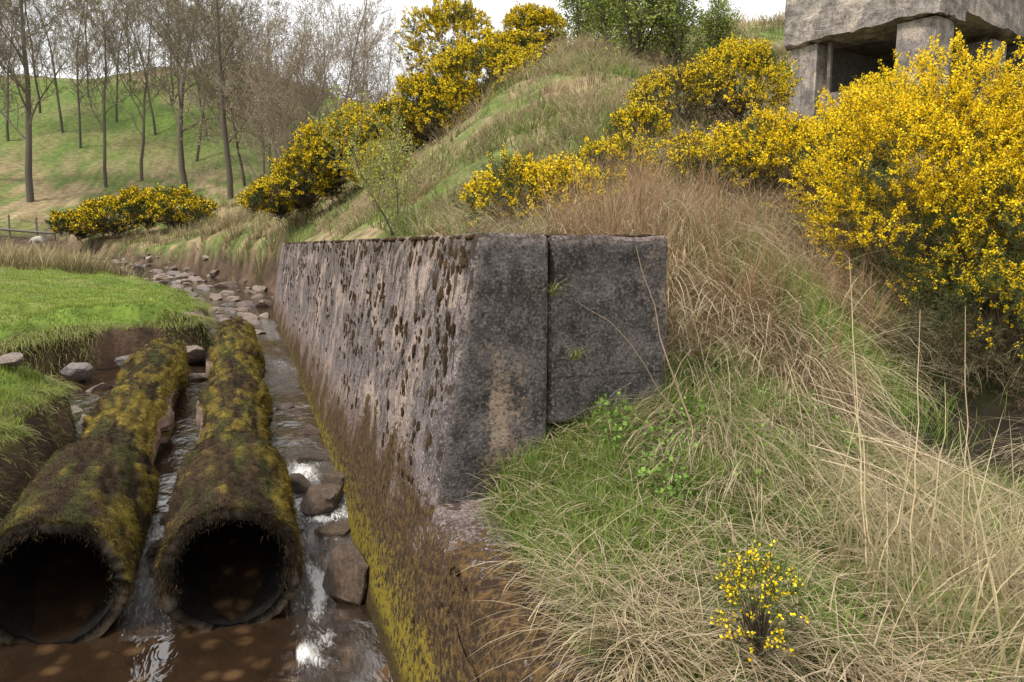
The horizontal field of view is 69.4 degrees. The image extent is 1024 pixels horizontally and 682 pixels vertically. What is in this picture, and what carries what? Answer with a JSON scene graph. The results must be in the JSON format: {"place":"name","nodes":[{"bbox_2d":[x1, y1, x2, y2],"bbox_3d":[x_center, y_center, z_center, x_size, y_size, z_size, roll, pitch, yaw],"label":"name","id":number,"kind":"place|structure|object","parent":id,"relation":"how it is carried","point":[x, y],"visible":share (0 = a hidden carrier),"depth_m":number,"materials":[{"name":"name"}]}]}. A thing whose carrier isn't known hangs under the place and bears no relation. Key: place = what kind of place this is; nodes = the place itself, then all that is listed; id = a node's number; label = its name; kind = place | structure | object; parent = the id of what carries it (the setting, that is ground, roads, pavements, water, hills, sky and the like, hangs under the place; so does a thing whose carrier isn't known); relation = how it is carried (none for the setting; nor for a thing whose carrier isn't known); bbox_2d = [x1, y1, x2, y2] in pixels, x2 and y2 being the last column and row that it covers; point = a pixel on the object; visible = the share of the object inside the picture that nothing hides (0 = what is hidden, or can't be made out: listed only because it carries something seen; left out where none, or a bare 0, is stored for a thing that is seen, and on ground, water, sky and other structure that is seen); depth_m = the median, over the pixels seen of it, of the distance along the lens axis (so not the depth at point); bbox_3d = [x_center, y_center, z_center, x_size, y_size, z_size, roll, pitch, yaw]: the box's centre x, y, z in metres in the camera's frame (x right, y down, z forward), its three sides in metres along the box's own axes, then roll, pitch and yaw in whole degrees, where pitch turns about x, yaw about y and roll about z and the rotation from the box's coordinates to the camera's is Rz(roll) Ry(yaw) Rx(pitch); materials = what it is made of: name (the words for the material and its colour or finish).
{"place":"outdoors","nodes":[
{"label":"outdoors","id":0,"kind":"place"},
{"bbox_2d":[0,250,392,681],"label":"stream water","id":1,"kind":"structure","parent":0,"point":[313,632],"depth_m":4.22,"materials":[{"name":"liquid"}]},
{"bbox_2d":[60,362,93,380],"bbox_3d":[-5.536,0.384,9.412,0.388,0.237,0.502,4,-10,-24],"label":"rock","id":2,"kind":"object","parent":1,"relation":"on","point":[83,371],"visible":1,"depth_m":9.30,"materials":[{"name":"stone"}]},
{"bbox_2d":[0,335,191,645],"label":"drain pipe","id":3,"kind":"object","parent":1,"relation":"in","point":[97,484],"visible":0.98,"depth_m":4.42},
{"bbox_2d":[144,537,163,555],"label":"rock","id":4,"kind":"object","parent":1,"relation":"on","point":[151,549],"visible":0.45,"depth_m":4.63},
{"bbox_2d":[186,345,207,363],"bbox_3d":[-4.616,0.216,10.779,0.599,0.272,0.780,11,-15,-34],"label":"rock","id":5,"kind":"object","parent":1,"relation":"on","point":[197,353],"visible":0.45,"depth_m":10.55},
{"bbox_2d":[188,373,207,380],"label":"rock","id":6,"kind":"object","parent":1,"relation":"on","point":[196,376],"visible":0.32,"depth_m":9.57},
{"bbox_2d":[148,315,314,630],"bbox_3d":[-2.900,0.600,7.747,0.872,1.063,8.172,-3,8,-20],"label":"drain pipe","id":7,"kind":"object","parent":1,"relation":"in","point":[233,467],"visible":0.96,"depth_m":4.48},
{"bbox_2d":[289,473,311,491],"bbox_3d":[-1.585,1.101,5.630,0.278,0.157,0.274,1,7,6],"label":"rock","id":8,"kind":"object","parent":1,"relation":"in","point":[300,482],"visible":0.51,"depth_m":5.51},
{"bbox_2d":[296,451,328,463],"bbox_3d":[-1.700,1.014,6.271,0.288,0.123,0.215,7,15,-42],"label":"rock","id":9,"kind":"object","parent":1,"relation":"on","point":[311,456],"visible":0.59,"depth_m":6.23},
{"bbox_2d":[300,483,343,516],"bbox_3d":[-1.383,1.185,5.355,0.295,0.243,0.375,3,6,7],"label":"rock","id":10,"kind":"object","parent":1,"relation":"on","point":[319,499],"visible":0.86,"depth_m":5.27,"materials":[{"name":"stone"}]},
{"bbox_2d":[313,521,349,536],"bbox_3d":[-1.236,1.339,5.061,0.292,0.202,0.208,13,18,-4],"label":"rock","id":11,"kind":"object","parent":1,"relation":"in","point":[341,528],"visible":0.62,"depth_m":5.00,"materials":[{"name":"stone"}]},
{"bbox_2d":[320,471,344,488],"bbox_3d":[-1.347,1.089,5.663,0.292,0.202,0.191,15,13,21],"label":"rock","id":12,"kind":"object","parent":1,"relation":"in","point":[335,477],"visible":0.42,"depth_m":5.58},
{"bbox_2d":[322,542,368,605],"bbox_3d":[-0.989,1.452,4.420,0.208,0.404,0.396,2,11,-38],"label":"rock","id":13,"kind":"object","parent":1,"relation":"in","point":[345,578],"visible":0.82,"depth_m":4.34,"materials":[{"name":"stone"}]},
{"bbox_2d":[0,0,785,100],"label":"sky","id":14,"kind":"structure","parent":0,"point":[495,8],"materials":[{"name":"white"}]},
{"bbox_2d":[0,15,1023,681],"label":"ground","id":15,"kind":"structure","parent":0,"point":[66,173],"depth_m":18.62,"materials":[{"name":"plant"}]},
{"bbox_2d":[0,352,23,366],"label":"rock","id":16,"kind":"object","parent":15,"relation":"on","point":[12,359],"visible":0.99,"depth_m":6.33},
{"bbox_2d":[0,0,42,140],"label":"bare tree","id":17,"kind":"object","parent":15,"relation":"on","point":[7,122],"visible":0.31,"depth_m":58.34,"materials":[{"name":"brown plant"}]},
{"bbox_2d":[29,235,47,246],"bbox_3d":[-25.424,-5.343,39.663,1.114,0.640,0.390,1,8,11],"label":"sheep","id":18,"kind":"object","parent":15,"relation":"on","point":[39,238],"visible":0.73,"depth_m":39.52},
{"bbox_2d":[0,1,77,110],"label":"bare tree","id":19,"kind":"object","parent":15,"relation":"on","point":[3,36],"visible":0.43,"depth_m":48.21,"materials":[{"name":"brown plant"}]},
{"bbox_2d":[8,0,76,132],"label":"bare tree","id":20,"kind":"object","parent":15,"relation":"on","point":[52,59],"visible":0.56,"depth_m":59.57,"materials":[{"name":"brown plant"}]},
{"bbox_2d":[0,0,99,112],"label":"bare tree","id":21,"kind":"object","parent":15,"relation":"on","point":[37,89],"visible":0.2,"depth_m":62.77,"materials":[{"name":"brown plant"}]},
{"bbox_2d":[0,0,100,202],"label":"bare tree","id":22,"kind":"object","parent":15,"relation":"on","point":[26,89],"visible":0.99,"depth_m":46.60,"materials":[{"name":"brown plant"}]},
{"bbox_2d":[0,214,120,240],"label":"field fence","id":23,"kind":"object","parent":15,"relation":"on","point":[8,229],"visible":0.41,"depth_m":40.67,"materials":[{"name":"brown wood"}]},
{"bbox_2d":[46,30,84,78],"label":"bare tree","id":24,"kind":"object","parent":15,"relation":"on","point":[58,53],"visible":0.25,"depth_m":80.52,"materials":[{"name":"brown plant"}]},
{"bbox_2d":[32,0,116,147],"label":"bare tree","id":25,"kind":"object","parent":15,"relation":"on","point":[81,76],"visible":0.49,"depth_m":56.93,"materials":[{"name":"brown plant"}]},
{"bbox_2d":[44,208,110,240],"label":"gorse bush","id":26,"kind":"object","parent":15,"relation":"on","point":[61,222],"visible":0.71,"depth_m":36.64,"materials":[{"name":"yellow plant"}]},
{"bbox_2d":[63,1,112,97],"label":"bare tree","id":27,"kind":"object","parent":15,"relation":"on","point":[88,35],"visible":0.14,"depth_m":66.78,"materials":[{"name":"brown plant"}]},
{"bbox_2d":[52,0,147,187],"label":"bare tree","id":28,"kind":"object","parent":15,"relation":"on","point":[105,72],"visible":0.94,"depth_m":50.83,"materials":[{"name":"brown plant"}]},
{"bbox_2d":[0,289,219,520],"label":"overhanging grass","id":29,"kind":"structure","parent":15,"relation":"on","point":[194,319],"depth_m":9.86,"materials":[{"name":"plant"}]},
{"bbox_2d":[74,193,161,237],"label":"gorse bush","id":30,"kind":"object","parent":15,"relation":"on","point":[110,205],"visible":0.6,"depth_m":36.69,"materials":[{"name":"yellow plant"}]},
{"bbox_2d":[91,0,153,121],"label":"bare tree","id":31,"kind":"object","parent":15,"relation":"on","point":[116,105],"visible":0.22,"depth_m":63.50,"materials":[{"name":"brown plant"}]},
{"bbox_2d":[100,0,164,135],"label":"bare tree","id":32,"kind":"object","parent":15,"relation":"on","point":[149,98],"visible":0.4,"depth_m":60.61,"materials":[{"name":"brown plant"}]},
{"bbox_2d":[69,0,204,180],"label":"bare tree","id":33,"kind":"object","parent":15,"relation":"on","point":[143,111],"visible":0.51,"depth_m":53.23,"materials":[{"name":"brown plant"}]},
{"bbox_2d":[117,184,180,224],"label":"gorse bush","id":34,"kind":"object","parent":15,"relation":"on","point":[130,196],"visible":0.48,"depth_m":36.68,"materials":[{"name":"yellow plant"}]},
{"bbox_2d":[131,183,219,229],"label":"gorse bush","id":35,"kind":"object","parent":15,"relation":"on","point":[183,197],"visible":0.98,"depth_m":36.84,"materials":[{"name":"yellow plant"}]},
{"bbox_2d":[109,0,261,187],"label":"bare tree","id":36,"kind":"object","parent":15,"relation":"on","point":[180,131],"visible":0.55,"depth_m":48.78,"materials":[{"name":"brown plant"}]},
{"bbox_2d":[134,0,236,136],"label":"bare tree","id":37,"kind":"object","parent":15,"relation":"on","point":[185,42],"visible":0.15,"depth_m":59.75,"materials":[{"name":"brown plant"}]},
{"bbox_2d":[165,0,260,161],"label":"bare tree","id":38,"kind":"object","parent":15,"relation":"on","point":[197,153],"visible":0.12,"depth_m":58.41,"materials":[{"name":"brown plant"}]},
{"bbox_2d":[157,0,282,185],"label":"bare tree","id":39,"kind":"object","parent":15,"relation":"on","point":[231,109],"visible":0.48,"depth_m":46.51,"materials":[{"name":"brown plant"}]},
{"bbox_2d":[172,0,291,189],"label":"bare tree","id":40,"kind":"object","parent":15,"relation":"on","point":[263,161],"visible":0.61,"depth_m":46.07,"materials":[{"name":"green plant"}]},
{"bbox_2d":[150,0,322,199],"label":"bare tree","id":41,"kind":"object","parent":15,"relation":"on","point":[226,142],"visible":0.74,"depth_m":44.03,"materials":[{"name":"brown plant"}]},
{"bbox_2d":[199,0,328,162],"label":"bare tree","id":42,"kind":"object","parent":15,"relation":"on","point":[314,22],"visible":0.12,"depth_m":54.06,"materials":[{"name":"brown plant"}]},
{"bbox_2d":[200,0,341,162],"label":"bare tree","id":43,"kind":"object","parent":15,"relation":"on","point":[267,60],"visible":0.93,"depth_m":41.78,"materials":[{"name":"brown plant"}]},
{"bbox_2d":[234,174,318,220],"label":"gorse bush","id":44,"kind":"object","parent":15,"relation":"on","point":[255,197],"visible":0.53,"depth_m":22.09,"materials":[{"name":"yellow plant"}]},
{"bbox_2d":[208,0,386,174],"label":"bare tree","id":45,"kind":"object","parent":15,"relation":"on","point":[270,145],"visible":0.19,"depth_m":51.12,"materials":[{"name":"brown plant"}]},
{"bbox_2d":[243,0,358,145],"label":"bare tree","id":46,"kind":"object","parent":15,"relation":"on","point":[304,98],"visible":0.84,"depth_m":42.12,"materials":[{"name":"brown plant"}]},
{"bbox_2d":[208,0,394,153],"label":"bare tree","id":47,"kind":"object","parent":15,"relation":"on","point":[370,23],"visible":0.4,"depth_m":44.45,"materials":[{"name":"brown plant"}]},
{"bbox_2d":[263,144,347,211],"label":"gorse bush","id":48,"kind":"object","parent":15,"relation":"on","point":[280,174],"visible":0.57,"depth_m":21.21,"materials":[{"name":"yellow plant"}]},
{"bbox_2d":[287,118,368,195],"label":"gorse bush","id":49,"kind":"object","parent":15,"relation":"on","point":[310,139],"visible":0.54,"depth_m":20.77,"materials":[{"name":"yellow plant"}]},
{"bbox_2d":[243,0,414,169],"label":"bare tree","id":50,"kind":"object","parent":15,"relation":"on","point":[318,34],"visible":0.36,"depth_m":49.04,"materials":[{"name":"brown plant"}]},
{"bbox_2d":[312,97,387,167],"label":"gorse bush","id":51,"kind":"object","parent":15,"relation":"on","point":[355,118],"visible":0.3,"depth_m":20.99,"materials":[{"name":"yellow plant"}]},
{"bbox_2d":[293,0,424,117],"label":"bare tree","id":52,"kind":"object","parent":15,"relation":"on","point":[366,69],"visible":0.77,"depth_m":43.60,"materials":[{"name":"brown plant"}]},
{"bbox_2d":[298,80,438,235],"bbox_3d":[-1.740,-2.463,10.618,1.321,2.226,2.455,4,8,26],"label":"sapling","id":53,"kind":"object","parent":15,"relation":"on","point":[396,154],"visible":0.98,"depth_m":10.43,"materials":[{"name":"green plant"}]},
{"bbox_2d":[339,137,410,187],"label":"gorse bush","id":54,"kind":"object","parent":15,"relation":"on","point":[349,174],"visible":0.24,"depth_m":18.62,"materials":[{"name":"yellow plant"}]},
{"bbox_2d":[339,3,412,107],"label":"bare tree","id":55,"kind":"object","parent":15,"relation":"on","point":[388,66],"visible":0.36,"depth_m":50.69,"materials":[{"name":"brown plant"}]},
{"bbox_2d":[348,132,405,216],"bbox_3d":[-2.427,-2.944,13.257,1.057,1.781,1.964,-1,7,-6],"label":"sapling","id":56,"kind":"object","parent":15,"relation":"on","point":[374,171],"visible":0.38,"depth_m":13.20,"materials":[{"name":"green plant"}]},
{"bbox_2d":[360,97,437,154],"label":"gorse bush","id":57,"kind":"object","parent":15,"relation":"on","point":[382,105],"visible":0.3,"depth_m":20.00,"materials":[{"name":"yellow plant"}]},
{"bbox_2d":[386,14,469,102],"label":"bare tree","id":58,"kind":"object","parent":15,"relation":"on","point":[394,56],"visible":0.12,"depth_m":49.71,"materials":[{"name":"brown plant"}]},
{"bbox_2d":[382,66,488,144],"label":"gorse bush","id":59,"kind":"object","parent":15,"relation":"on","point":[427,82],"visible":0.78,"depth_m":18.79,"materials":[{"name":"yellow plant"}]},
{"bbox_2d":[393,0,500,82],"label":"gorse bush","id":60,"kind":"object","parent":15,"relation":"on","point":[464,14],"visible":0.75,"depth_m":22.42,"materials":[{"name":"yellow plant"}]},
{"bbox_2d":[0,119,913,418],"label":"rushes","id":61,"kind":"object","parent":15,"relation":"on","point":[26,257],"visible":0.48,"depth_m":5.96,"materials":[{"name":"beige plant"}]},
{"bbox_2d":[272,233,666,681],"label":"retaining wall","id":62,"kind":"structure","parent":15,"relation":"on","point":[426,366],"depth_m":3.53,"materials":[{"name":"stone"}]},
{"bbox_2d":[422,26,542,114],"bbox_3d":[-0.452,-7.055,19.460,3.951,2.600,3.307,-3,8,-20],"label":"gorse bush","id":63,"kind":"object","parent":15,"relation":"on","point":[501,60],"visible":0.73,"depth_m":18.90,"materials":[{"name":"yellow plant"}]},
{"bbox_2d":[482,25,555,76],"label":"gorse bush","id":64,"kind":"object","parent":15,"relation":"on","point":[522,39],"visible":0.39,"depth_m":20.93,"materials":[{"name":"yellow plant"}]},
{"bbox_2d":[498,1,570,50],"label":"gorse bush","id":65,"kind":"object","parent":15,"relation":"on","point":[536,17],"visible":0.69,"depth_m":24.25,"materials":[{"name":"yellow plant"}]},
{"bbox_2d":[451,141,621,229],"bbox_3d":[0.171,-1.369,6.894,1.728,0.952,1.181,-3,8,-20],"label":"gorse bush","id":66,"kind":"object","parent":15,"relation":"on","point":[527,171],"visible":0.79,"depth_m":6.66,"materials":[{"name":"yellow plant"}]},
{"bbox_2d":[549,0,606,48],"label":"leafy tree","id":67,"kind":"object","parent":15,"relation":"on","point":[578,9],"visible":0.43,"depth_m":22.64,"materials":[{"name":"green plant"}]},
{"bbox_2d":[535,162,632,201],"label":"gorse bush","id":68,"kind":"object","parent":15,"relation":"on","point":[610,177],"visible":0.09,"depth_m":7.38,"materials":[{"name":"yellow plant"}]},
{"bbox_2d":[574,0,633,46],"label":"leafy tree","id":69,"kind":"object","parent":15,"relation":"on","point":[600,16],"visible":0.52,"depth_m":20.78,"materials":[{"name":"green plant"}]},
{"bbox_2d":[562,126,673,181],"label":"gorse bush","id":70,"kind":"object","parent":15,"relation":"on","point":[589,148],"visible":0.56,"depth_m":8.13,"materials":[{"name":"yellow plant"}]},
{"bbox_2d":[235,3,1023,681],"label":"dead grass","id":71,"kind":"structure","parent":15,"relation":"on","point":[811,373],"depth_m":3.60,"materials":[{"name":"plant"}]},
{"bbox_2d":[807,444,1023,570],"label":"dry stalk","id":72,"kind":"object","parent":71,"relation":"on","point":[895,475],"visible":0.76,"depth_m":3.19,"materials":[{"name":"beige plant"}]},
{"bbox_2d":[572,298,693,440],"bbox_3d":[0.593,0.214,3.323,0.671,0.822,0.020,-1,7,-7],"label":"dry stalk","id":73,"kind":"object","parent":15,"relation":"on","point":[648,372],"visible":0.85,"depth_m":3.32,"materials":[{"name":"beige dry grass"}]},
{"bbox_2d":[601,98,674,144],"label":"gorse bush","id":74,"kind":"object","parent":15,"relation":"on","point":[645,115],"visible":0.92,"depth_m":10.51,"materials":[{"name":"yellow plant"}]},
{"bbox_2d":[597,0,682,61],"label":"leafy tree","id":75,"kind":"object","parent":15,"relation":"on","point":[635,14],"visible":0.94,"depth_m":17.84,"materials":[{"name":"green plant"}]},
{"bbox_2d":[636,247,695,440],"bbox_3d":[0.728,0.116,3.384,0.385,1.102,0.032,5,9,32],"label":"dry stalk","id":76,"kind":"object","parent":15,"relation":"on","point":[690,421],"visible":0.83,"depth_m":3.38,"materials":[{"name":"beige dry grass stem"}]},
{"bbox_2d":[623,0,721,65],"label":"leafy tree","id":77,"kind":"object","parent":15,"relation":"on","point":[685,17],"visible":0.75,"depth_m":17.98,"materials":[{"name":"green plant"}]},
{"bbox_2d":[636,120,728,171],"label":"gorse bush","id":78,"kind":"object","parent":15,"relation":"on","point":[683,135],"visible":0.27,"depth_m":8.75,"materials":[{"name":"yellow plant"}]},
{"bbox_2d":[622,62,743,128],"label":"gorse bush","id":79,"kind":"object","parent":15,"relation":"on","point":[679,80],"visible":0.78,"depth_m":11.74,"materials":[{"name":"yellow plant"}]},
{"bbox_2d":[686,290,732,462],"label":"dry stalk","id":80,"kind":"object","parent":15,"relation":"on","point":[710,382],"visible":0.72,"depth_m":3.33,"materials":[{"name":"beige plant"}]},
{"bbox_2d":[649,136,785,195],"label":"gorse bush","id":81,"kind":"object","parent":15,"relation":"on","point":[694,155],"visible":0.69,"depth_m":7.67,"materials":[{"name":"yellow plant"}]},
{"bbox_2d":[687,0,753,58],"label":"leafy tree","id":82,"kind":"object","parent":15,"relation":"on","point":[725,20],"visible":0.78,"depth_m":18.84,"materials":[{"name":"green plant"}]},
{"bbox_2d":[593,350,874,517],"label":"leafy herbs","id":83,"kind":"object","parent":15,"relation":"on","point":[642,467],"visible":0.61,"depth_m":3.38,"materials":[{"name":"green plant"}]},
{"bbox_2d":[684,33,802,124],"bbox_3d":[3.633,-4.108,11.572,1.899,1.508,1.699,-3,8,-20],"label":"gorse bush","id":84,"kind":"object","parent":15,"relation":"on","point":[752,58],"visible":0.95,"depth_m":11.34,"materials":[{"name":"yellow plant"}]},
{"bbox_2d":[709,540,826,663],"bbox_3d":[0.698,0.719,2.059,0.309,0.350,0.289,6,9,38],"label":"gorse bush","id":85,"kind":"object","parent":15,"relation":"on","point":[757,628],"visible":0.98,"depth_m":2.05,"materials":[{"name":"yellow plant"}]},
{"bbox_2d":[522,276,1023,681],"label":"long grass","id":86,"kind":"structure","parent":15,"relation":"on","point":[951,567],"depth_m":2.52,"materials":[{"name":"plant"}]},
{"bbox_2d":[699,102,870,200],"bbox_3d":[2.880,-1.974,7.888,1.920,1.120,1.650,-3,8,-20],"label":"gorse bush","id":87,"kind":"object","parent":15,"relation":"on","point":[782,139],"visible":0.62,"depth_m":7.59,"materials":[{"name":"yellow plant"}]},
{"bbox_2d":[849,257,870,607],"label":"dry stalk","id":88,"kind":"object","parent":15,"relation":"on","point":[858,431],"visible":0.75,"depth_m":2.60,"materials":[{"name":"beige plant"}]},
{"bbox_2d":[852,355,875,598],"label":"dry stalk","id":89,"kind":"object","parent":15,"relation":"on","point":[864,474],"visible":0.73,"depth_m":2.60,"materials":[{"name":"beige plant"}]},
{"bbox_2d":[818,69,957,176],"bbox_3d":[4.316,-2.450,8.349,1.875,1.192,1.754,-3,8,-20],"label":"gorse bush","id":90,"kind":"object","parent":15,"relation":"on","point":[867,77],"visible":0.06,"depth_m":8.16,"materials":[{"name":"yellow plant"}]},
{"bbox_2d":[764,28,1023,297],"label":"gorse bush","id":91,"kind":"object","parent":15,"relation":"on","point":[937,127],"visible":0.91,"depth_m":6.37,"materials":[{"name":"yellow plant"}]},
{"bbox_2d":[870,446,918,600],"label":"dry stalk","id":92,"kind":"object","parent":15,"relation":"on","point":[892,531],"visible":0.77,"depth_m":2.57,"materials":[{"name":"beige plant"}]},
{"bbox_2d":[784,0,1023,129],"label":"ruined building","id":93,"kind":"structure","parent":15,"relation":"on","point":[831,45],"depth_m":12.84,"materials":[{"name":"concrete"}]},
{"bbox_2d":[909,324,919,598],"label":"dry stalk","id":94,"kind":"object","parent":15,"relation":"on","point":[914,475],"visible":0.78,"depth_m":2.50,"materials":[{"name":"beige plant"}]},
{"bbox_2d":[928,394,945,582],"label":"dry stalk","id":95,"kind":"object","parent":15,"relation":"on","point":[937,485],"visible":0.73,"depth_m":2.72,"materials":[{"name":"beige plant"}]},
{"bbox_2d":[861,296,1023,417],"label":"gorse bush","id":96,"kind":"object","parent":15,"relation":"on","point":[914,335],"visible":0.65,"depth_m":5.83,"materials":[{"name":"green plant"}]},
{"bbox_2d":[866,151,1023,348],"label":"gorse bush","id":97,"kind":"object","parent":15,"relation":"on","point":[988,183],"visible":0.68,"depth_m":6.12,"materials":[{"name":"yellow plant"}]},
{"bbox_2d":[890,238,1023,398],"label":"gorse bush","id":98,"kind":"object","parent":15,"relation":"on","point":[1002,273],"visible":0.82,"depth_m":5.94,"materials":[{"name":"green plant"}]},
{"bbox_2d":[961,306,968,600],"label":"dry stalk","id":99,"kind":"object","parent":15,"relation":"on","point":[965,454],"visible":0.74,"depth_m":2.52,"materials":[{"name":"beige plant"}]},
{"bbox_2d":[917,33,1023,260],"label":"gorse bush","id":100,"kind":"object","parent":15,"relation":"on","point":[1015,71],"visible":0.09,"depth_m":6.82,"materials":[{"name":"yellow plant"}]},
{"bbox_2d":[959,422,992,637],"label":"dry stalk","id":101,"kind":"object","parent":15,"relation":"on","point":[975,528],"visible":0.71,"depth_m":2.43,"materials":[{"name":"beige plant"}]},
{"bbox_2d":[993,331,1023,413],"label":"gorse bush","id":102,"kind":"object","parent":15,"relation":"on","point":[1018,398],"visible":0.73,"depth_m":5.84,"materials":[{"name":"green plant"}]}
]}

